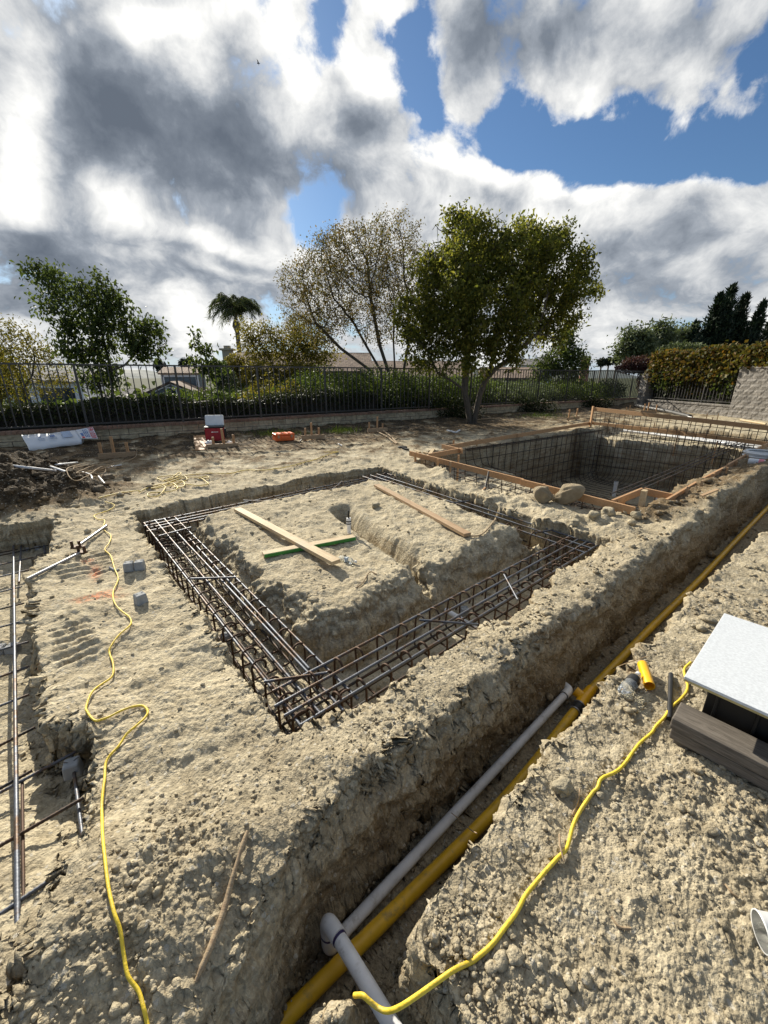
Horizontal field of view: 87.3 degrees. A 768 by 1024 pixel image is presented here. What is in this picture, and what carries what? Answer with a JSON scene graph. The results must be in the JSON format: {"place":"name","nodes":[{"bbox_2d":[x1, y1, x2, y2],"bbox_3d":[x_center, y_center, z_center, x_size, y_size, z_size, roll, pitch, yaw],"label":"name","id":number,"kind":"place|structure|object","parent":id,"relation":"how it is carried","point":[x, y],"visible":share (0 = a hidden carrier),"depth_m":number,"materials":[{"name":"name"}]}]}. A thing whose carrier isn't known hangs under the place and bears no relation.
{"place":"outdoors","nodes":[
{"label":"outdoors","id":0,"kind":"place"},
{"bbox_2d":[0,642,21,654],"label":"spacer block","id":1,"kind":"object","parent":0,"point":[6,651],"depth_m":2.90,"materials":[{"name":"concrete"}]},
{"bbox_2d":[16,359,637,377],"bbox_3d":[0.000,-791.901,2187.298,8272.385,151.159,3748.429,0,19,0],"label":"hills","id":2,"kind":"structure","parent":0,"point":[128,373],"depth_m":2326.55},
{"bbox_2d":[0,378,767,1023],"bbox_3d":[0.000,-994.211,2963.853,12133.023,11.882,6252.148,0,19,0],"label":"ground","id":3,"kind":"structure","parent":0,"point":[476,706],"depth_m":1.99,"materials":[{"name":"soil"}]},
{"bbox_2d":[0,342,35,403],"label":"broadleaf tree","id":4,"kind":"object","parent":3,"relation":"on","point":[15,381],"visible":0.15,"depth_m":18.26,"materials":[{"name":"green plant"}]},
{"bbox_2d":[14,465,56,471],"bbox_3d":[-5.150,-0.608,5.679,0.748,0.188,0.441,0,19,0],"label":"thin pipe","id":5,"kind":"object","parent":3,"relation":"on","point":[35,468],"visible":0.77,"depth_m":5.53,"materials":[{"name":"grey plastic"}]},
{"bbox_2d":[0,313,79,408],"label":"yellow tree","id":6,"kind":"object","parent":3,"relation":"on","point":[10,347],"visible":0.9,"depth_m":15.94,"materials":[{"name":"green plant"}]},
{"bbox_2d":[0,545,83,922],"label":"rebar mat","id":7,"kind":"object","parent":3,"relation":"on","point":[18,890],"visible":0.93,"depth_m":1.76,"materials":[{"name":"metal"}]},
{"bbox_2d":[62,755,83,780],"bbox_3d":[-1.453,1.188,1.878,0.069,0.077,0.069,-10,21,-27],"label":"spacer block","id":8,"kind":"object","parent":7,"relation":"attached to","point":[72,764],"depth_m":1.86,"materials":[{"name":"concrete"}]},
{"bbox_2d":[1,371,106,404],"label":"white house","id":9,"kind":"structure","parent":3,"relation":"on","point":[67,393],"depth_m":34.90,"materials":[{"name":"grey tile"}]},
{"bbox_2d":[37,387,77,404],"bbox_3d":[-28.208,-9.956,34.886,2.800,1.700,0.080,-5,19,-15],"label":"window","id":10,"kind":"structure","parent":9,"relation":"in","point":[66,393],"depth_m":34.83,"materials":[{"name":"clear glass"}]},
{"bbox_2d":[26,545,87,580],"bbox_3d":[-2.856,0.428,3.501,0.089,0.084,0.544,4,19,11],"label":"rebar bender","id":11,"kind":"object","parent":3,"relation":"on","point":[83,551],"visible":1,"depth_m":3.56,"materials":[{"name":"metal"}]},
{"bbox_2d":[21,427,97,450],"bbox_3d":[-7.363,-1.656,9.200,1.364,0.464,0.418,-14,23,-35],"label":"cement sack","id":12,"kind":"object","parent":3,"relation":"on","point":[33,442],"visible":1,"depth_m":9.11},
{"bbox_2d":[69,525,107,548],"bbox_3d":[-3.000,0.224,4.105,0.089,0.084,0.623,-4,19,-12],"label":"rebar bender","id":13,"kind":"object","parent":3,"relation":"on","point":[79,543],"visible":0.85,"depth_m":3.98,"materials":[{"name":"metal"}]},
{"bbox_2d":[9,254,172,397],"bbox_3d":[-8.704,-5.174,12.436,4.249,4.860,1.986,0,19,0],"label":"broadleaf tree","id":14,"kind":"object","parent":3,"relation":"on","point":[107,308],"visible":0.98,"depth_m":12.14,"materials":[{"name":"green plant"}]},
{"bbox_2d":[66,446,136,480],"bbox_3d":[-4.982,-0.976,7.221,0.743,0.321,4.390,-8,20,-22],"label":"wire tangle","id":15,"kind":"object","parent":3,"relation":"on","point":[94,466],"visible":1,"depth_m":6.88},
{"bbox_2d":[97,436,135,458],"bbox_3d":[-5.435,-1.260,8.184,0.657,0.547,0.079,-7,20,-21],"label":"batter board","id":16,"kind":"object","parent":3,"relation":"on","point":[113,454],"visible":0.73,"depth_m":8.15,"materials":[{"name":"wood"}]},
{"bbox_2d":[85,501,149,1023],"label":"extension cord","id":17,"kind":"object","parent":3,"relation":"on","point":[133,984],"visible":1,"depth_m":1.48,"materials":[{"name":"rubber"}]},
{"bbox_2d":[103,388,152,399],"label":"house","id":18,"kind":"structure","parent":3,"relation":"on","point":[130,390],"depth_m":36.41,"materials":[{"name":"grey tile"}]},
{"bbox_2d":[123,559,145,572],"bbox_3d":[-2.147,0.458,3.462,0.159,0.086,0.077,-7,20,-19],"label":"spacer block","id":19,"kind":"object","parent":3,"relation":"on","point":[136,565],"depth_m":3.44,"materials":[{"name":"concrete"}]},
{"bbox_2d":[133,591,147,605],"bbox_3d":[-1.784,0.630,2.950,0.077,0.086,0.077,14,23,36],"label":"spacer block","id":20,"kind":"object","parent":3,"relation":"on","point":[140,598],"depth_m":2.93,"materials":[{"name":"concrete"}]},
{"bbox_2d":[144,381,209,398],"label":"gable house","id":21,"kind":"structure","parent":3,"relation":"on","point":[173,384],"depth_m":36.33,"materials":[{"name":"grey"}]},
{"bbox_2d":[157,367,205,386],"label":"gable house","id":22,"kind":"structure","parent":3,"relation":"on","point":[165,375],"depth_m":40.94,"materials":[{"name":"grey"}]},
{"bbox_2d":[0,387,379,430],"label":"hedge","id":23,"kind":"object","parent":3,"relation":"on","point":[8,415],"visible":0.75,"depth_m":11.04,"materials":[{"name":"green plant"}]},
{"bbox_2d":[193,435,206,450],"bbox_3d":[-4.497,-1.711,9.873,0.280,0.100,1.908,-9,20,-24],"label":"wood scrap","id":24,"kind":"object","parent":3,"relation":"on","point":[199,440],"visible":0.94,"depth_m":9.79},
{"bbox_2d":[182,325,231,398],"bbox_3d":[-6.982,-5.251,16.218,1.858,4.098,1.080,0,19,0],"label":"sapling","id":25,"kind":"object","parent":3,"relation":"on","point":[201,350],"visible":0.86,"depth_m":15.82,"materials":[{"name":"green plant"}]},
{"bbox_2d":[204,415,226,440],"bbox_3d":[-4.290,-2.135,10.238,0.495,0.610,0.426,-5,19,-15],"label":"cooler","id":26,"kind":"object","parent":3,"relation":"on","point":[214,424],"visible":0.94,"depth_m":10.17,"materials":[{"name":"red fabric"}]},
{"bbox_2d":[98,451,338,497],"bbox_3d":[-2.542,-0.791,7.188,1.207,0.098,4.626,14,23,36],"label":"extension cord","id":27,"kind":"object","parent":3,"relation":"on","point":[171,478],"visible":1,"depth_m":6.40,"materials":[{"name":"rubber"}]},
{"bbox_2d":[194,830,248,982],"bbox_3d":[-0.493,1.205,1.258,0.025,0.096,0.340,2,19,7],"label":"stick","id":28,"kind":"object","parent":3,"relation":"on","point":[216,932],"visible":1,"depth_m":1.23,"materials":[{"name":"wood"}]},
{"bbox_2d":[206,429,237,447],"bbox_3d":[-3.731,-1.636,9.283,0.680,0.557,0.081,-7,20,-21],"label":"batter board","id":29,"kind":"object","parent":3,"relation":"on","point":[223,444],"visible":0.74,"depth_m":9.27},
{"bbox_2d":[206,358,238,391],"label":"shrub","id":30,"kind":"object","parent":3,"relation":"on","point":[225,380],"visible":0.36,"depth_m":22.58,"materials":[{"name":"green plant"}]},
{"bbox_2d":[205,292,263,351],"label":"palm tree","id":31,"kind":"object","parent":3,"relation":"on","point":[235,307],"visible":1,"depth_m":40.65,"materials":[{"name":"green plant"}]},
{"bbox_2d":[240,359,285,387],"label":"shrub","id":32,"kind":"object","parent":3,"relation":"on","point":[248,372],"visible":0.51,"depth_m":23.49,"materials":[{"name":"green plant"}]},
{"bbox_2d":[236,371,304,399],"bbox_3d":[-4.049,-3.868,14.297,2.953,2.193,1.673,0,19,0],"label":"shrub","id":33,"kind":"object","parent":3,"relation":"on","point":[250,390],"visible":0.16,"depth_m":13.98,"materials":[{"name":"green plant"}]},
{"bbox_2d":[237,427,321,437],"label":"grass tuft","id":34,"kind":"object","parent":3,"relation":"on","point":[265,433],"visible":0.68,"depth_m":11.20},
{"bbox_2d":[272,432,294,440],"bbox_3d":[-2.626,-1.976,10.530,0.510,0.192,0.370,-10,21,-27],"label":"tool case","id":35,"kind":"object","parent":3,"relation":"on","point":[283,436],"visible":1,"depth_m":10.41,"materials":[{"name":"orange plastic"}]},
{"bbox_2d":[234,507,339,565],"bbox_3d":[-1.115,0.202,4.247,0.091,0.037,2.092,-16,24,-39],"label":"lumber board","id":36,"kind":"object","parent":3,"relation":"on","point":[325,556],"visible":1,"depth_m":4.02,"materials":[{"name":"wood"}]},
{"bbox_2d":[228,311,346,377],"bbox_3d":[-6.069,-8.086,25.774,7.560,9.021,3.596,0,19,0],"label":"yellow tree","id":37,"kind":"object","parent":3,"relation":"on","point":[305,355],"visible":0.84,"depth_m":24.68,"materials":[{"name":"green plant"}]},
{"bbox_2d":[219,346,372,390],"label":"tile roof house","id":38,"kind":"structure","parent":3,"relation":"on","point":[365,359],"depth_m":30.25,"materials":[{"name":"beige paint"}]},
{"bbox_2d":[3,360,592,405],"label":"valley trees","id":39,"kind":"object","parent":3,"relation":"on","point":[139,393],"depth_m":26.66,"materials":[{"name":"green plant"}]},
{"bbox_2d":[2,370,600,406],"bbox_3d":[-4.186,-6.099,23.904,39.389,4.417,15.509,-12,22,-31],"label":"hillside scrub","id":40,"kind":"object","parent":3,"relation":"on","point":[208,394],"visible":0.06,"depth_m":21.34,"materials":[{"name":"green plant"}]},
{"bbox_2d":[224,352,250,387],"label":"shrub","id":41,"kind":"object","parent":40,"relation":"on","point":[235,363],"visible":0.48,"depth_m":25.05,"materials":[{"name":"green plant"}]},
{"bbox_2d":[274,360,322,385],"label":"shrub","id":42,"kind":"object","parent":40,"relation":"on","point":[297,363],"visible":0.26,"depth_m":23.45,"materials":[{"name":"green plant"}]},
{"bbox_2d":[262,534,355,557],"bbox_3d":[-0.716,0.329,3.957,0.930,0.038,0.089,-9,21,-27],"label":"lumber board","id":43,"kind":"object","parent":3,"relation":"on","point":[295,548],"visible":0.89,"depth_m":3.94,"materials":[{"name":"green paint"}]},
{"bbox_2d":[301,423,324,440],"bbox_3d":[-1.886,-2.086,10.642,0.624,0.539,0.077,-8,20,-23],"label":"batter board","id":44,"kind":"object","parent":3,"relation":"on","point":[304,437],"visible":0.89,"depth_m":10.62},
{"bbox_2d":[0,397,636,446],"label":"retaining wall","id":45,"kind":"structure","parent":3,"relation":"on","point":[11,438],"depth_m":11.97,"materials":[{"name":"concrete"}]},
{"bbox_2d":[0,363,644,428],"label":"iron fence","id":46,"kind":"object","parent":45,"relation":"on","point":[86,423],"visible":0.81,"depth_m":12.38,"materials":[{"name":"metal"}]},
{"bbox_2d":[278,362,371,396],"bbox_3d":[-2.173,-4.213,14.910,3.634,2.516,1.899,0,19,0],"label":"shrub","id":47,"kind":"object","parent":3,"relation":"on","point":[327,382],"visible":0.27,"depth_m":14.57,"materials":[{"name":"green plant"}]},
{"bbox_2d":[321,425,366,434],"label":"grass tuft","id":48,"kind":"object","parent":3,"relation":"on","point":[345,430],"visible":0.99,"depth_m":11.77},
{"bbox_2d":[339,555,356,563],"bbox_3d":[-0.334,0.438,3.664,0.198,0.065,0.073,10,21,28],"label":"plastic bottle","id":49,"kind":"object","parent":3,"relation":"on","point":[342,558],"visible":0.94,"depth_m":3.64,"materials":[{"name":"white"}]},
{"bbox_2d":[346,510,350,533],"bbox_3d":[-0.377,0.220,4.347,0.057,0.500,0.057,0,19,0],"label":"pipe riser","id":50,"kind":"object","parent":3,"relation":"on","point":[348,521],"visible":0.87,"depth_m":4.29,"materials":[{"name":"white plastic"}]},
{"bbox_2d":[273,202,427,397],"bbox_3d":[-1.297,-8.209,16.915,6.571,8.356,4.256,0,19,0],"label":"airy tree","id":51,"kind":"object","parent":3,"relation":"on","point":[370,288],"visible":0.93,"depth_m":16.17,"materials":[{"name":"green plant"}]},
{"bbox_2d":[141,472,598,734],"bbox_3d":[-0.209,0.301,4.689,3.942,0.312,4.107,-15,24,-37],"label":"rebar cage","id":52,"kind":"object","parent":3,"relation":"on","point":[313,708],"visible":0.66,"depth_m":3.05,"materials":[{"name":"metal"}]},
{"bbox_2d":[367,417,387,432],"bbox_3d":[-0.199,-2.567,12.041,0.631,0.555,0.079,-7,20,-19],"label":"batter board","id":53,"kind":"object","parent":3,"relation":"on","point":[376,429],"visible":0.82,"depth_m":12.01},
{"bbox_2d":[335,363,424,410],"bbox_3d":[-0.261,-4.554,15.910,3.922,2.524,1.931,0,19,0],"label":"shrub","id":54,"kind":"object","parent":3,"relation":"on","point":[365,380],"visible":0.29,"depth_m":15.44,"materials":[{"name":"green plant"}]},
{"bbox_2d":[0,437,767,1023],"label":"soil clods","id":55,"kind":"object","parent":3,"relation":"on","point":[136,940],"visible":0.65,"depth_m":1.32,"materials":[{"name":"soil"}]},
{"bbox_2d":[0,452,767,573],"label":"soil clods","id":56,"kind":"object","parent":3,"relation":"on","point":[631,522],"visible":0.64,"depth_m":5.17,"materials":[{"name":"soil"}]},
{"bbox_2d":[374,484,470,536],"bbox_3d":[0.375,-0.083,5.108,0.088,0.036,2.223,-9,21,-25],"label":"lumber board","id":57,"kind":"object","parent":3,"relation":"on","point":[461,531],"visible":1,"depth_m":4.80,"materials":[{"name":"wood"}]},
{"bbox_2d":[384,367,461,407],"bbox_3d":[1.585,-4.896,17.050,3.890,2.426,1.943,0,19,0],"label":"shrub","id":58,"kind":"object","parent":3,"relation":"on","point":[425,384],"visible":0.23,"depth_m":16.64,"materials":[{"name":"green plant"}]},
{"bbox_2d":[372,361,473,382],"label":"tile roof house","id":59,"kind":"structure","parent":3,"relation":"on","point":[398,364],"depth_m":37.09,"materials":[{"name":"beige paint"}]},
{"bbox_2d":[376,392,486,418],"bbox_3d":[1.060,-3.916,15.464,5.822,1.395,0.711,0,19,0],"label":"shrub","id":60,"kind":"object","parent":3,"relation":"on","point":[459,408],"visible":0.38,"depth_m":15.31,"materials":[{"name":"green plant"}]},
{"bbox_2d":[320,682,572,1023],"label":"drain pipe","id":61,"kind":"object","parent":3,"relation":"on","point":[335,934],"visible":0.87,"depth_m":1.67,"materials":[{"name":"grey plastic"}]},
{"bbox_2d":[423,372,502,405],"bbox_3d":[3.406,-5.188,18.179,3.908,2.212,1.898,0,19,0],"label":"shrub","id":62,"kind":"object","parent":3,"relation":"on","point":[477,383],"visible":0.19,"depth_m":17.80,"materials":[{"name":"green plant"}]},
{"bbox_2d":[387,195,609,423],"bbox_3d":[3.623,-6.309,13.216,5.920,6.854,5.018,14,23,36],"label":"broadleaf tree","id":63,"kind":"object","parent":3,"relation":"on","point":[465,291],"visible":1,"depth_m":12.33,"materials":[{"name":"green plant"}]},
{"bbox_2d":[469,378,531,402],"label":"shrub","id":64,"kind":"object","parent":3,"relation":"on","point":[512,389],"visible":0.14,"depth_m":19.11,"materials":[{"name":"green plant"}]},
{"bbox_2d":[450,393,560,412],"bbox_3d":[4.954,-4.664,17.860,5.800,1.247,0.722,0,19,0],"label":"shrub","id":65,"kind":"object","parent":3,"relation":"on","point":[539,403],"visible":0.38,"depth_m":17.72,"materials":[{"name":"green plant"}]},
{"bbox_2d":[478,367,539,401],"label":"tile roof house","id":66,"kind":"structure","parent":3,"relation":"on","point":[512,377],"depth_m":38.46,"materials":[{"name":"beige paint"}]},
{"bbox_2d":[353,661,691,1014],"bbox_3d":[0.921,1.149,1.702,2.333,0.161,0.200,-13,22,-33],"label":"extension cord","id":67,"kind":"object","parent":3,"relation":"on","point":[427,988],"visible":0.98,"depth_m":1.23,"materials":[{"name":"rubber"}]},
{"bbox_2d":[280,505,767,1023],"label":"gas pipe","id":68,"kind":"object","parent":3,"relation":"on","point":[322,981],"visible":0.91,"depth_m":1.79,"materials":[{"name":"yellow plastic"}]},
{"bbox_2d":[502,355,550,384],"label":"grey roof house","id":69,"kind":"structure","parent":3,"relation":"on","point":[528,361],"depth_m":67.04,"materials":[{"name":"tile"}]},
{"bbox_2d":[493,379,562,403],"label":"shrub","id":70,"kind":"object","parent":3,"relation":"on","point":[533,388],"visible":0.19,"depth_m":20.12,"materials":[{"name":"green plant"}]},
{"bbox_2d":[502,411,574,418],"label":"grass tuft","id":71,"kind":"object","parent":3,"relation":"on","point":[546,415],"visible":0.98,"depth_m":16.22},
{"bbox_2d":[533,486,554,502],"bbox_3d":[2.106,-0.235,5.302,0.286,0.218,0.210,10,21,26],"label":"sandbag","id":72,"kind":"object","parent":3,"relation":"on","point":[542,494],"visible":1,"depth_m":5.24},
{"bbox_2d":[532,378,590,402],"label":"shrub","id":73,"kind":"object","parent":3,"relation":"on","point":[572,387],"visible":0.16,"depth_m":21.27,"materials":[{"name":"green plant"}]},
{"bbox_2d":[526,327,597,387],"bbox_3d":[11.122,-8.025,25.761,4.570,7.914,2.793,0,19,0],"label":"broadleaf tree","id":74,"kind":"object","parent":3,"relation":"on","point":[578,356],"visible":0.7,"depth_m":24.95,"materials":[{"name":"green plant"}]},
{"bbox_2d":[551,776,573,798],"bbox_3d":[0.741,1.140,1.670,0.083,0.049,0.070,-8,20,-23],"label":"earth clod","id":75,"kind":"object","parent":3,"relation":"on","point":[562,786],"visible":1,"depth_m":1.65,"materials":[{"name":"soil"}]},
{"bbox_2d":[553,483,584,504],"bbox_3d":[2.388,-0.249,5.259,0.414,0.272,0.252,10,21,26],"label":"sandbag","id":76,"kind":"object","parent":3,"relation":"on","point":[568,493],"visible":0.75,"depth_m":5.16,"materials":[{"name":"fabric"}]},
{"bbox_2d":[531,393,617,408],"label":"shrub","id":77,"kind":"object","parent":3,"relation":"on","point":[599,404],"visible":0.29,"depth_m":20.12,"materials":[{"name":"green plant"}]},
{"bbox_2d":[409,406,767,513],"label":"pool formwork","id":78,"kind":"object","parent":3,"relation":"on","point":[618,504],"visible":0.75,"depth_m":8.19,"materials":[{"name":"wood"}]},
{"bbox_2d":[561,382,618,399],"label":"shrub","id":79,"kind":"object","parent":3,"relation":"on","point":[601,391],"visible":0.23,"depth_m":22.26,"materials":[{"name":"green plant"}]},
{"bbox_2d":[588,510,600,520],"bbox_3d":[2.394,0.043,4.578,0.130,0.100,0.129,11,22,29],"label":"earth clod","id":80,"kind":"object","parent":3,"relation":"on","point":[593,515],"visible":0.97,"depth_m":4.54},
{"bbox_2d":[423,412,767,510],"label":"pool rebar","id":81,"kind":"object","parent":3,"relation":"on","point":[582,506],"visible":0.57,"depth_m":10.66,"materials":[{"name":"metal"}]},
{"bbox_2d":[596,357,607,380],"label":"distant tree","id":82,"kind":"object","parent":3,"relation":"on","point":[601,363],"visible":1,"depth_m":102.76,"materials":[{"name":"green plant"}]},
{"bbox_2d":[600,507,615,515],"bbox_3d":[2.694,0.006,4.845,0.148,0.102,0.157,5,19,15],"label":"earth clod","id":83,"kind":"object","parent":3,"relation":"on","point":[609,511],"visible":0.86,"depth_m":4.80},
{"bbox_2d":[588,378,628,398],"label":"shrub","id":84,"kind":"object","parent":3,"relation":"on","point":[612,388],"visible":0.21,"depth_m":23.15,"materials":[{"name":"green plant"}]},
{"bbox_2d":[617,671,640,696],"bbox_3d":[1.332,0.925,2.173,0.223,0.073,0.068,-15,24,-38],"label":"plastic bottle","id":85,"kind":"object","parent":3,"relation":"on","point":[629,685],"visible":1,"depth_m":2.13,"materials":[{"name":"white"}]},
{"bbox_2d":[602,317,662,397],"bbox_3d":[17.036,-9.522,28.360,3.802,7.486,3.334,0,19,0],"label":"bushy tree","id":86,"kind":"object","parent":3,"relation":"on","point":[632,342],"visible":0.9,"depth_m":27.28,"materials":[{"name":"green plant"}]},
{"bbox_2d":[614,354,652,392],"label":"purple shrub","id":87,"kind":"object","parent":3,"relation":"on","point":[628,364],"visible":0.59,"depth_m":22.85,"materials":[{"name":"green plant"}]},
{"bbox_2d":[630,511,641,519],"bbox_3d":[2.952,0.036,4.711,0.088,0.088,0.111,-10,21,-26],"label":"earth clod","id":88,"kind":"object","parent":3,"relation":"on","point":[636,515],"visible":1,"depth_m":4.68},
{"bbox_2d":[636,374,653,404],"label":"block pillar","id":89,"kind":"structure","parent":3,"relation":"on","point":[644,392],"depth_m":21.03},
{"bbox_2d":[637,660,654,689],"bbox_3d":[1.466,0.911,2.254,0.054,0.054,0.186,7,20,20],"label":"pipe offcut","id":90,"kind":"object","parent":3,"relation":"on","point":[646,676],"visible":0.98,"depth_m":2.22,"materials":[{"name":"yellow plastic"}]},
{"bbox_2d":[633,404,691,416],"bbox_3d":[12.915,-4.757,18.834,0.330,0.245,5.782,4,19,11],"label":"corrugated pipe","id":91,"kind":"object","parent":3,"relation":"on","point":[669,411],"visible":0.86,"depth_m":18.47,"materials":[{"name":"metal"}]},
{"bbox_2d":[641,313,689,355],"bbox_3d":[19.254,-10.034,29.213,3.375,7.909,3.237,-10,21,-26],"label":"bushy tree","id":92,"kind":"object","parent":3,"relation":"on","point":[666,329],"visible":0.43,"depth_m":27.95,"materials":[{"name":"green plant"}]},
{"bbox_2d":[667,672,673,720],"bbox_3d":[1.520,0.971,2.137,0.025,0.034,0.397,13,22,33],"label":"conduit rod","id":93,"kind":"object","parent":3,"relation":"on","point":[670,696],"visible":0.9,"depth_m":2.11,"materials":[{"name":"black plastic"}]},
{"bbox_2d":[655,339,713,349],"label":"pale shrub","id":94,"kind":"object","parent":3,"relation":"on","point":[683,345],"visible":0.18,"depth_m":23.88,"materials":[{"name":"green plant"}]},
{"bbox_2d":[646,399,729,415],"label":"retaining wall","id":95,"kind":"structure","parent":3,"relation":"on","point":[702,408],"depth_m":18.29,"materials":[{"name":"concrete"}]},
{"bbox_2d":[651,371,738,402],"bbox_3d":[14.074,-5.730,18.487,0.050,1.380,4.571,-2,19,-6],"label":"iron fence","id":96,"kind":"object","parent":95,"relation":"on","point":[675,398],"visible":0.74,"depth_m":18.32,"materials":[{"name":"metal"}]},
{"bbox_2d":[669,320,707,343],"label":"bushy tree","id":97,"kind":"object","parent":3,"relation":"on","point":[684,331],"visible":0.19,"depth_m":28.75,"materials":[{"name":"green plant"}]},
{"bbox_2d":[623,429,761,446],"bbox_3d":[8.768,-2.125,11.600,0.104,0.104,3.779,-11,22,-30],"label":"plastic pipe","id":98,"kind":"object","parent":3,"relation":"on","point":[624,431],"visible":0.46,"depth_m":11.49,"materials":[{"name":"white plastic"}]},
{"bbox_2d":[650,433,757,447],"bbox_3d":[8.813,-1.939,11.048,0.104,0.104,3.078,-7,20,-21],"label":"plastic pipe","id":99,"kind":"object","parent":3,"relation":"on","point":[670,436],"visible":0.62,"depth_m":11.36,"materials":[{"name":"white plastic"}]},
{"bbox_2d":[641,339,767,404],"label":"vine hedge","id":100,"kind":"object","parent":3,"relation":"on","point":[726,360],"visible":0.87,"depth_m":17.76,"materials":[{"name":"green plant"}]},
{"bbox_2d":[669,729,767,791],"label":"timber plank","id":101,"kind":"object","parent":3,"relation":"on","point":[754,778],"visible":0.45,"depth_m":1.72,"materials":[{"name":"wood"}]},
{"bbox_2d":[670,702,767,778],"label":"timber plank","id":102,"kind":"object","parent":101,"relation":"on","point":[744,749],"visible":1,"depth_m":1.74,"materials":[{"name":"wood"}]},
{"bbox_2d":[684,613,767,742],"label":"equipment box","id":103,"kind":"object","parent":102,"relation":"on","point":[727,671],"visible":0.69,"depth_m":1.86,"materials":[{"name":"white plastic"}]},
{"bbox_2d":[688,281,767,347],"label":"conifer tree","id":104,"kind":"object","parent":3,"relation":"on","point":[724,322],"visible":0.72,"depth_m":27.92,"materials":[{"name":"green plant"}]},
{"bbox_2d":[727,366,767,420],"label":"block wall","id":105,"kind":"structure","parent":3,"relation":"on","point":[749,400],"depth_m":15.64,"materials":[{"name":"concrete"}]},
{"bbox_2d":[742,449,767,458],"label":"hose coil","id":106,"kind":"object","parent":3,"relation":"on","point":[758,453],"visible":0.94,"depth_m":7.78,"materials":[{"name":"white plastic"}]},
{"bbox_2d":[750,908,767,955],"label":"plastic cup","id":107,"kind":"object","parent":3,"relation":"on","point":[759,920],"visible":1,"depth_m":1.21,"materials":[{"name":"white plastic"}]},
{"bbox_2d":[0,0,767,375],"label":"sky","id":108,"kind":"structure","parent":0,"point":[148,142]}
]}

